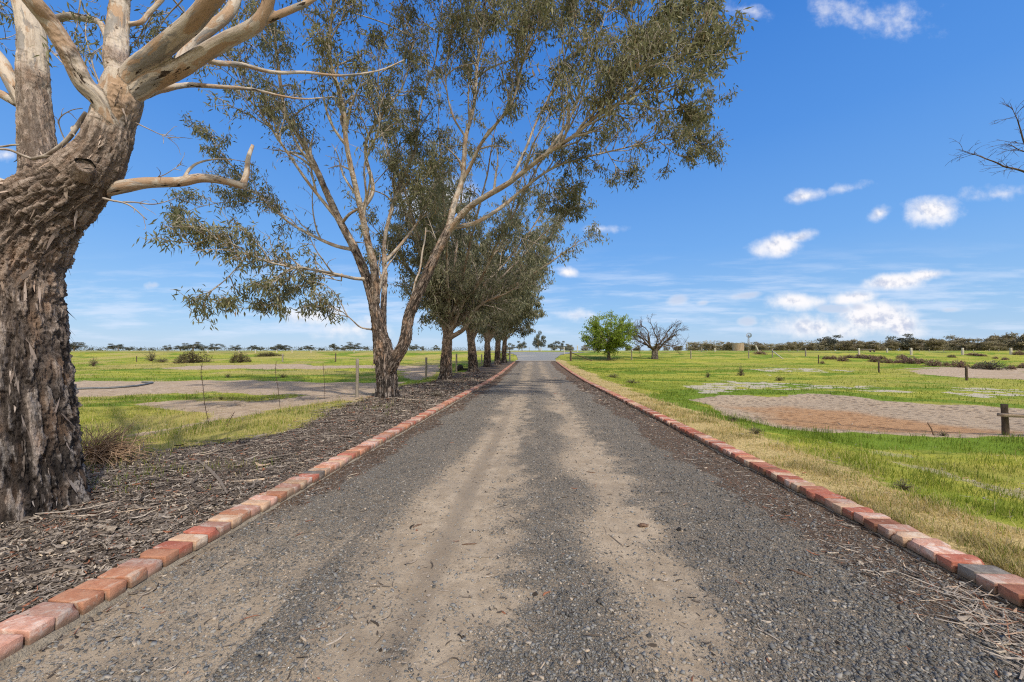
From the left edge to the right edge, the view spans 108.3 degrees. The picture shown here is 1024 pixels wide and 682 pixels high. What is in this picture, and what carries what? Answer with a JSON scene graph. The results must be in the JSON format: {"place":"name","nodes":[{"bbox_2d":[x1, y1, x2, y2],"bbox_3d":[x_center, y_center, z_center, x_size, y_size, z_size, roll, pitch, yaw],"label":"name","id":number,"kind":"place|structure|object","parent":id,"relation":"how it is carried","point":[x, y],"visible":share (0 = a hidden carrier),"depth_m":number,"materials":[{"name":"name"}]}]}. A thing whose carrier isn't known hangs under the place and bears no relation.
{"place":"outdoors","nodes":[
{"label":"outdoors","id":0,"kind":"place"},
{"bbox_2d":[71,351,507,495],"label":"grass","id":1,"kind":"structure","parent":0,"point":[167,434],"depth_m":9.70,"materials":[{"name":"plant"}]},
{"bbox_2d":[0,361,1023,681],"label":"driveway","id":2,"kind":"structure","parent":0,"point":[524,377],"depth_m":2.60,"materials":[{"name":"gravel"}]},
{"bbox_2d":[0,367,509,671],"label":"kerb","id":3,"kind":"structure","parent":2,"relation":"on","point":[25,651],"depth_m":2.26,"materials":[{"name":"brick"}]},
{"bbox_2d":[0,634,22,660],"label":"brick","id":4,"kind":"object","parent":3,"relation":"on","point":[10,644],"visible":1,"depth_m":1.86,"materials":[{"name":"brick"}]},
{"bbox_2d":[0,615,54,644],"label":"brick","id":5,"kind":"object","parent":3,"relation":"on","point":[31,629],"visible":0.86,"depth_m":1.96,"materials":[{"name":"brick"}]},
{"bbox_2d":[18,602,78,629],"bbox_3d":[-2.605,1.548,2.084,0.237,0.079,0.111,1,-2,4],"label":"brick","id":6,"kind":"object","parent":3,"relation":"on","point":[63,614],"visible":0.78,"depth_m":2.07,"materials":[{"name":"brick"}]},
{"bbox_2d":[48,588,103,614],"bbox_3d":[-2.597,1.554,2.204,0.230,0.079,0.109,1,-1,4],"label":"brick","id":7,"kind":"object","parent":3,"relation":"on","point":[84,601],"visible":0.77,"depth_m":2.19,"materials":[{"name":"brick"}]},
{"bbox_2d":[75,579,126,600],"bbox_3d":[-2.582,1.560,2.318,0.236,0.079,0.105,1,-2,1],"label":"brick","id":8,"kind":"object","parent":3,"relation":"on","point":[112,589],"visible":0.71,"depth_m":2.31,"materials":[{"name":"brick"}]},
{"bbox_2d":[97,567,146,587],"bbox_3d":[-2.570,1.560,2.439,0.234,0.079,0.106,-2,0,2],"label":"brick","id":9,"kind":"object","parent":3,"relation":"on","point":[133,576],"visible":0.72,"depth_m":2.42,"materials":[{"name":"brick"}]},
{"bbox_2d":[117,558,161,577],"bbox_3d":[-2.570,1.568,2.554,0.229,0.079,0.106,1,-3,4],"label":"brick","id":10,"kind":"object","parent":3,"relation":"on","point":[153,566],"visible":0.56,"depth_m":2.55,"materials":[{"name":"brick"}]},
{"bbox_2d":[140,549,178,566],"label":"brick","id":11,"kind":"object","parent":3,"relation":"on","point":[167,557],"visible":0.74,"depth_m":2.66,"materials":[{"name":"brick"}]},
{"bbox_2d":[153,541,192,558],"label":"brick","id":12,"kind":"object","parent":3,"relation":"on","point":[184,547],"visible":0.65,"depth_m":2.78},
{"bbox_2d":[168,533,207,550],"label":"brick","id":13,"kind":"object","parent":3,"relation":"on","point":[199,541],"visible":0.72,"depth_m":2.89,"materials":[{"name":"brick"}]},
{"bbox_2d":[183,526,219,542],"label":"brick","id":14,"kind":"object","parent":3,"relation":"on","point":[212,533],"visible":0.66,"depth_m":3.01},
{"bbox_2d":[198,521,230,535],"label":"brick","id":15,"kind":"object","parent":3,"relation":"on","point":[222,528],"visible":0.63,"depth_m":3.13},
{"bbox_2d":[208,514,241,528],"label":"brick","id":16,"kind":"object","parent":3,"relation":"on","point":[235,520],"visible":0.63,"depth_m":3.23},
{"bbox_2d":[219,509,250,522],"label":"brick","id":17,"kind":"object","parent":3,"relation":"on","point":[246,514],"visible":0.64,"depth_m":3.36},
{"bbox_2d":[230,504,259,517],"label":"brick","id":18,"kind":"object","parent":3,"relation":"on","point":[255,510],"visible":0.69,"depth_m":3.48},
{"bbox_2d":[241,500,270,511],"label":"brick","id":19,"kind":"object","parent":3,"relation":"on","point":[264,505],"visible":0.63,"depth_m":3.59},
{"bbox_2d":[249,495,277,506],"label":"brick","id":20,"kind":"object","parent":3,"relation":"on","point":[273,499],"visible":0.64,"depth_m":3.72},
{"bbox_2d":[259,491,286,501],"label":"brick","id":21,"kind":"object","parent":3,"relation":"on","point":[281,496],"visible":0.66,"depth_m":3.82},
{"bbox_2d":[267,487,293,497],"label":"brick","id":22,"kind":"object","parent":3,"relation":"on","point":[290,491],"visible":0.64,"depth_m":3.96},
{"bbox_2d":[275,483,300,493],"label":"brick","id":23,"kind":"object","parent":3,"relation":"on","point":[296,487],"visible":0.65,"depth_m":4.07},
{"bbox_2d":[282,479,306,488],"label":"brick","id":24,"kind":"object","parent":3,"relation":"on","point":[303,483],"visible":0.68,"depth_m":4.18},
{"bbox_2d":[289,476,311,485],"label":"brick","id":25,"kind":"object","parent":3,"relation":"on","point":[309,480],"visible":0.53,"depth_m":4.29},
{"bbox_2d":[298,474,318,482],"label":"brick","id":26,"kind":"object","parent":3,"relation":"on","point":[315,477],"visible":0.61,"depth_m":4.41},
{"bbox_2d":[302,470,324,478],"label":"brick","id":27,"kind":"object","parent":3,"relation":"on","point":[321,473],"visible":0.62,"depth_m":4.53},
{"bbox_2d":[308,468,329,475],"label":"brick","id":28,"kind":"object","parent":3,"relation":"on","point":[327,471],"visible":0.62,"depth_m":4.65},
{"bbox_2d":[313,465,333,472],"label":"brick","id":29,"kind":"object","parent":3,"relation":"on","point":[331,467],"visible":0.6,"depth_m":4.77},
{"bbox_2d":[319,462,339,469],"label":"brick","id":30,"kind":"object","parent":3,"relation":"on","point":[336,465],"visible":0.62,"depth_m":4.89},
{"bbox_2d":[329,457,348,463],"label":"brick","id":31,"kind":"object","parent":3,"relation":"on","point":[346,459],"visible":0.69,"depth_m":5.12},
{"bbox_2d":[0,376,1023,681],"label":"fallen leaves","id":32,"kind":"object","parent":2,"relation":"on","point":[980,624],"visible":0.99,"depth_m":2.35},
{"bbox_2d":[482,361,592,384],"bbox_3d":[2.283,2.550,34.672,5.992,0.361,30.974,0,-1,4],"label":"brick edging","id":33,"kind":"object","parent":2,"relation":"on","point":[563,366],"visible":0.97,"depth_m":27.02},
{"bbox_2d":[560,365,1023,611],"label":"kerb","id":34,"kind":"structure","parent":2,"relation":"on","point":[1020,608],"depth_m":3.14,"materials":[{"name":"brick"}]},
{"bbox_2d":[754,464,775,471],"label":"brick","id":35,"kind":"object","parent":34,"relation":"on","point":[756,467],"visible":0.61,"depth_m":4.84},
{"bbox_2d":[759,466,779,474],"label":"brick","id":36,"kind":"object","parent":34,"relation":"on","point":[762,470],"visible":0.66,"depth_m":4.71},
{"bbox_2d":[766,469,789,477],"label":"brick","id":37,"kind":"object","parent":34,"relation":"on","point":[768,472],"visible":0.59,"depth_m":4.60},
{"bbox_2d":[771,472,795,480],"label":"brick","id":38,"kind":"object","parent":34,"relation":"on","point":[774,475],"visible":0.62,"depth_m":4.49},
{"bbox_2d":[777,475,802,483],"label":"brick","id":39,"kind":"object","parent":34,"relation":"on","point":[780,478],"visible":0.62,"depth_m":4.35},
{"bbox_2d":[784,479,807,487],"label":"brick","id":40,"kind":"object","parent":34,"relation":"on","point":[787,482],"visible":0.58,"depth_m":4.25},
{"bbox_2d":[791,482,815,492],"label":"brick","id":41,"kind":"object","parent":34,"relation":"on","point":[795,486],"visible":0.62,"depth_m":4.12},
{"bbox_2d":[800,486,827,494],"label":"brick","id":42,"kind":"object","parent":34,"relation":"on","point":[803,489],"visible":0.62,"depth_m":4.01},
{"bbox_2d":[806,489,834,500],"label":"brick","id":43,"kind":"object","parent":34,"relation":"on","point":[810,494],"visible":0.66,"depth_m":3.90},
{"bbox_2d":[815,493,845,503],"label":"brick","id":44,"kind":"object","parent":34,"relation":"on","point":[819,497],"visible":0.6,"depth_m":3.77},
{"bbox_2d":[824,498,856,508],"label":"brick","id":45,"kind":"object","parent":34,"relation":"on","point":[828,502],"visible":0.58,"depth_m":3.67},
{"bbox_2d":[832,503,863,514],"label":"brick","id":46,"kind":"object","parent":34,"relation":"on","point":[836,507],"visible":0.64,"depth_m":3.54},
{"bbox_2d":[842,507,874,519],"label":"brick","id":47,"kind":"object","parent":34,"relation":"on","point":[848,512],"visible":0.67,"depth_m":3.43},
{"bbox_2d":[854,512,890,524],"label":"brick","id":48,"kind":"object","parent":34,"relation":"on","point":[859,517],"visible":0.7,"depth_m":3.30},
{"bbox_2d":[864,518,902,531],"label":"brick","id":49,"kind":"object","parent":34,"relation":"on","point":[871,524],"visible":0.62,"depth_m":3.20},
{"bbox_2d":[877,524,918,538],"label":"brick","id":50,"kind":"object","parent":34,"relation":"on","point":[888,531],"visible":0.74,"depth_m":3.07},
{"bbox_2d":[891,531,930,546],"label":"brick","id":51,"kind":"object","parent":34,"relation":"on","point":[902,539],"visible":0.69,"depth_m":2.95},
{"bbox_2d":[906,538,950,554],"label":"brick","id":52,"kind":"object","parent":34,"relation":"on","point":[913,544],"visible":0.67,"depth_m":2.84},
{"bbox_2d":[920,545,964,562],"bbox_3d":[3.182,1.576,2.725,0.230,0.079,0.110,2,-1,6],"label":"brick","id":53,"kind":"object","parent":34,"relation":"on","point":[929,552],"visible":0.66,"depth_m":2.72,"materials":[{"name":"brick"}]},
{"bbox_2d":[936,554,984,572],"bbox_3d":[3.182,1.571,2.613,0.237,0.079,0.109,-2,-2,6],"label":"brick","id":54,"kind":"object","parent":34,"relation":"on","point":[949,562],"visible":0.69,"depth_m":2.60,"materials":[{"name":"brick"}]},
{"bbox_2d":[957,563,1010,582],"bbox_3d":[3.183,1.570,2.491,0.236,0.079,0.107,1,-3,4],"label":"brick","id":55,"kind":"object","parent":34,"relation":"on","point":[968,571],"visible":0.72,"depth_m":2.49,"materials":[{"name":"brick"}]},
{"bbox_2d":[975,574,1023,594],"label":"brick","id":56,"kind":"object","parent":34,"relation":"on","point":[989,582],"visible":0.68,"depth_m":2.38,"materials":[{"name":"brick"}]},
{"bbox_2d":[998,584,1023,606],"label":"brick","id":57,"kind":"object","parent":34,"relation":"on","point":[1013,594],"visible":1,"depth_m":2.26,"materials":[{"name":"brick"}]},
{"bbox_2d":[0,350,1023,618],"bbox_3d":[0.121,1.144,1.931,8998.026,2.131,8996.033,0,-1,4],"label":"ground","id":58,"kind":"structure","parent":0,"point":[896,418],"depth_m":14.01,"materials":[{"name":"plant"}]},
{"bbox_2d":[70,342,87,350],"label":"gum tree","id":59,"kind":"object","parent":58,"relation":"on","point":[74,346],"visible":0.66,"depth_m":356.15,"materials":[{"name":"green plant"}]},
{"bbox_2d":[77,381,153,389],"bbox_3d":[-20.546,2.333,19.287,2.189,0.150,4.992,0,-1,-2],"label":"hose","id":60,"kind":"object","parent":58,"relation":"on","point":[144,382],"visible":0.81,"depth_m":18.39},
{"bbox_2d":[106,343,127,350],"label":"gum tree","id":61,"kind":"object","parent":58,"relation":"on","point":[118,346],"visible":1,"depth_m":299.78,"materials":[{"name":"green plant"}]},
{"bbox_2d":[80,419,160,467],"bbox_3d":[-5.408,1.424,4.938,0.899,0.741,1.044,-1,-2,39],"label":"dead bush","id":62,"kind":"object","parent":58,"relation":"on","point":[106,450],"visible":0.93,"depth_m":4.98,"materials":[{"name":"plant"}]},
{"bbox_2d":[181,342,202,350],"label":"gum tree","id":63,"kind":"object","parent":58,"relation":"on","point":[190,346],"visible":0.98,"depth_m":369.23,"materials":[{"name":"green plant"}]},
{"bbox_2d":[173,350,213,363],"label":"round shrub","id":64,"kind":"object","parent":58,"relation":"on","point":[181,357],"visible":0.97,"depth_m":51.82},
{"bbox_2d":[0,0,403,522],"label":"gum tree","id":65,"kind":"object","parent":58,"relation":"on","point":[55,197],"visible":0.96,"depth_m":3.43,"materials":[{"name":"brown plant"}]},
{"bbox_2d":[229,351,251,362],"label":"round shrub","id":66,"kind":"object","parent":58,"relation":"on","point":[240,357],"visible":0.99,"depth_m":51.56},
{"bbox_2d":[0,371,497,621],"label":"leaf litter","id":67,"kind":"object","parent":58,"relation":"on","point":[29,577],"visible":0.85,"depth_m":3.67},
{"bbox_2d":[253,352,281,356],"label":"round shrub","id":68,"kind":"object","parent":58,"relation":"on","point":[266,355],"visible":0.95,"depth_m":64.38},
{"bbox_2d":[71,346,501,350],"bbox_3d":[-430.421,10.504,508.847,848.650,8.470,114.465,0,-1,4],"label":"woodland","id":69,"kind":"object","parent":58,"relation":"on","point":[477,349],"visible":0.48,"depth_m":498.56,"materials":[{"name":"green plant"}]},
{"bbox_2d":[346,341,363,350],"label":"gum tree","id":70,"kind":"object","parent":58,"relation":"on","point":[352,347],"visible":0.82,"depth_m":365.96,"materials":[{"name":"green plant"}]},
{"bbox_2d":[355,359,358,396],"bbox_3d":[-5.469,1.430,13.065,0.116,1.611,0.114,0,-1,4],"label":"fence post","id":71,"kind":"object","parent":58,"relation":"on","point":[357,380],"visible":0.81,"depth_m":13.03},
{"bbox_2d":[131,0,758,398],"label":"gum tree","id":72,"kind":"object","parent":58,"relation":"on","point":[649,40],"visible":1,"depth_m":12.26,"materials":[{"name":"green plant"}]},
{"bbox_2d":[341,64,609,379],"bbox_3d":[-2.443,-6.954,22.829,16.652,20.079,11.226,0,-1,4],"label":"gum tree","id":73,"kind":"object","parent":58,"relation":"on","point":[448,304],"visible":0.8,"depth_m":21.95,"materials":[{"name":"green plant"}]},
{"bbox_2d":[411,114,582,371],"bbox_3d":[-1.868,-7.414,30.468,13.388,21.119,12.605,1,-2,-19],"label":"gum tree","id":74,"kind":"object","parent":58,"relation":"on","point":[472,356],"visible":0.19,"depth_m":29.87,"materials":[{"name":"green plant"}]},
{"bbox_2d":[446,198,570,366],"bbox_3d":[-0.106,-6.446,39.222,13.910,19.563,11.244,0,-2,16],"label":"gum tree","id":75,"kind":"object","parent":58,"relation":"on","point":[487,350],"visible":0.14,"depth_m":38.31,"materials":[{"name":"green plant"}]},
{"bbox_2d":[477,278,555,362],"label":"gum tree","id":76,"kind":"object","parent":58,"relation":"on","point":[523,330],"visible":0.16,"depth_m":46.85,"materials":[{"name":"green plant"}]},
{"bbox_2d":[471,215,564,364],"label":"gum tree","id":77,"kind":"object","parent":58,"relation":"on","point":[527,310],"visible":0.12,"depth_m":42.41,"materials":[{"name":"green plant"}]},
{"bbox_2d":[532,331,545,350],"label":"gum tree","id":78,"kind":"object","parent":58,"relation":"on","point":[537,342],"visible":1,"depth_m":139.56,"materials":[{"name":"green plant"}]},
{"bbox_2d":[578,310,638,359],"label":"round tree","id":79,"kind":"object","parent":58,"relation":"on","point":[607,339],"visible":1,"depth_m":54.58,"materials":[{"name":"green plant"}]},
{"bbox_2d":[632,314,688,358],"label":"bare tree","id":80,"kind":"object","parent":58,"relation":"on","point":[654,355],"visible":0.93,"depth_m":56.14,"materials":[{"name":"brown plant"}]},
{"bbox_2d":[687,342,702,350],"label":"gum tree","id":81,"kind":"object","parent":58,"relation":"on","point":[695,347],"visible":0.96,"depth_m":231.56,"materials":[{"name":"green plant"}]},
{"bbox_2d":[701,343,716,350],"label":"gum tree","id":82,"kind":"object","parent":58,"relation":"on","point":[708,347],"visible":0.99,"depth_m":214.81,"materials":[{"name":"green plant"}]},
{"bbox_2d":[732,343,743,350],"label":"water tank","id":83,"kind":"object","parent":58,"relation":"on","point":[737,346],"visible":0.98,"depth_m":148.38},
{"bbox_2d":[748,342,766,350],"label":"gum tree","id":84,"kind":"object","parent":58,"relation":"on","point":[761,346],"visible":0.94,"depth_m":224.09,"materials":[{"name":"green plant"}]},
{"bbox_2d":[780,342,796,350],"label":"gum tree","id":85,"kind":"object","parent":58,"relation":"on","point":[790,346],"visible":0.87,"depth_m":237.06,"materials":[{"name":"green plant"}]},
{"bbox_2d":[801,342,816,350],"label":"gum tree","id":86,"kind":"object","parent":58,"relation":"on","point":[812,347],"visible":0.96,"depth_m":240.90,"materials":[{"name":"green plant"}]},
{"bbox_2d":[809,339,833,350],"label":"gum tree","id":87,"kind":"object","parent":58,"relation":"on","point":[823,346],"visible":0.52,"depth_m":252.97,"materials":[{"name":"green plant"}]},
{"bbox_2d":[815,335,842,350],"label":"gum tree","id":88,"kind":"object","parent":58,"relation":"on","point":[834,341],"visible":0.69,"depth_m":249.67,"materials":[{"name":"green plant"}]},
{"bbox_2d":[653,399,1023,519],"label":"dry stalks","id":89,"kind":"object","parent":58,"relation":"on","point":[912,457],"visible":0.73,"depth_m":5.01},
{"bbox_2d":[833,340,855,350],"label":"gum tree","id":90,"kind":"object","parent":58,"relation":"on","point":[839,344],"visible":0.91,"depth_m":230.62,"materials":[{"name":"green plant"}]},
{"bbox_2d":[685,340,1007,350],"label":"scrub","id":91,"kind":"object","parent":58,"relation":"on","point":[824,349],"visible":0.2,"depth_m":248.49,"materials":[{"name":"plant"}]},
{"bbox_2d":[842,339,865,350],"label":"gum tree","id":92,"kind":"object","parent":58,"relation":"on","point":[856,347],"visible":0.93,"depth_m":227.04,"materials":[{"name":"green plant"}]},
{"bbox_2d":[866,341,887,350],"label":"gum tree","id":93,"kind":"object","parent":58,"relation":"on","point":[872,345],"visible":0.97,"depth_m":228.66,"materials":[{"name":"green plant"}]},
{"bbox_2d":[879,339,899,350],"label":"gum tree","id":94,"kind":"object","parent":58,"relation":"on","point":[890,344],"visible":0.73,"depth_m":241.03,"materials":[{"name":"green plant"}]},
{"bbox_2d":[885,333,917,350],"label":"gum tree","id":95,"kind":"object","parent":58,"relation":"on","point":[907,339],"visible":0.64,"depth_m":246.30,"materials":[{"name":"green plant"}]},
{"bbox_2d":[891,479,916,490],"bbox_3d":[4.316,1.571,4.063,0.276,0.140,0.220,1,-2,-37],"label":"weed","id":96,"kind":"object","parent":58,"relation":"on","point":[904,483],"visible":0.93,"depth_m":4.05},
{"bbox_2d":[898,339,924,350],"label":"gum tree","id":97,"kind":"object","parent":58,"relation":"on","point":[911,342],"visible":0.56,"depth_m":243.45,"materials":[{"name":"green plant"}]},
{"bbox_2d":[903,356,920,363],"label":"saltbush","id":98,"kind":"object","parent":58,"relation":"on","point":[910,360],"visible":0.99,"depth_m":48.00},
{"bbox_2d":[906,339,930,350],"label":"gum tree","id":99,"kind":"object","parent":58,"relation":"on","point":[915,346],"visible":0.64,"depth_m":240.10,"materials":[{"name":"green plant"}]},
{"bbox_2d":[921,359,943,366],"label":"saltbush","id":100,"kind":"object","parent":58,"relation":"on","point":[938,362],"visible":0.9,"depth_m":43.33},
{"bbox_2d":[923,337,946,350],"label":"gum tree","id":101,"kind":"object","parent":58,"relation":"on","point":[935,344],"visible":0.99,"depth_m":227.84,"materials":[{"name":"green plant"}]},
{"bbox_2d":[946,360,970,367],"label":"saltbush","id":102,"kind":"object","parent":58,"relation":"on","point":[960,364],"visible":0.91,"depth_m":40.43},
{"bbox_2d":[948,337,983,350],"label":"gum tree","id":103,"kind":"object","parent":58,"relation":"on","point":[964,343],"visible":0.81,"depth_m":229.31,"materials":[{"name":"green plant"}]},
{"bbox_2d":[965,341,998,350],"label":"gum tree","id":104,"kind":"object","parent":58,"relation":"on","point":[983,346],"visible":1,"depth_m":216.45,"materials":[{"name":"green plant"}]},
{"bbox_2d":[945,98,1023,174],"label":"dead tree","id":105,"kind":"object","parent":58,"relation":"on","point":[1013,150],"visible":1,"depth_m":7.20,"materials":[{"name":"wood"}]},
{"bbox_2d":[970,360,1011,369],"bbox_3d":[48.789,2.483,37.706,2.795,1.168,2.810,1,-2,-19],"label":"grey shrub","id":106,"kind":"object","parent":58,"relation":"on","point":[990,365],"visible":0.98,"depth_m":37.55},
{"bbox_2d":[986,336,1010,350],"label":"gum tree","id":107,"kind":"object","parent":58,"relation":"on","point":[999,343],"visible":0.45,"depth_m":221.31,"materials":[{"name":"green plant"}]},
{"bbox_2d":[981,333,1017,350],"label":"gum tree","id":108,"kind":"object","parent":58,"relation":"on","point":[999,338],"visible":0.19,"depth_m":244.39,"materials":[{"name":"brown plant"}]},
{"bbox_2d":[997,404,1023,434],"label":"fence post","id":109,"kind":"object","parent":58,"relation":"on","point":[1005,414],"visible":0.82,"depth_m":8.16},
{"bbox_2d":[998,332,1023,350],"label":"gum tree","id":110,"kind":"object","parent":58,"relation":"on","point":[1014,335],"visible":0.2,"depth_m":241.58,"materials":[{"name":"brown plant"}]},
{"bbox_2d":[1003,334,1023,350],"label":"gum tree","id":111,"kind":"object","parent":58,"relation":"on","point":[1019,343],"visible":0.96,"depth_m":219.77,"materials":[{"name":"green plant"}]},
{"bbox_2d":[0,0,1023,350],"label":"sky","id":112,"kind":"structure","parent":0,"point":[834,206],"materials":[{"name":"blue"}]},
{"bbox_2d":[500,352,580,360],"bbox_3d":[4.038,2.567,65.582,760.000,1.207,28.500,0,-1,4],"label":"road","id":113,"kind":"structure","parent":0,"point":[536,356],"depth_m":64.14,"materials":[{"name":"asphalt"}]},
{"bbox_2d":[557,351,1023,577],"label":"grass","id":114,"kind":"structure","parent":0,"point":[989,541],"depth_m":5.28,"materials":[{"name":"plant"}]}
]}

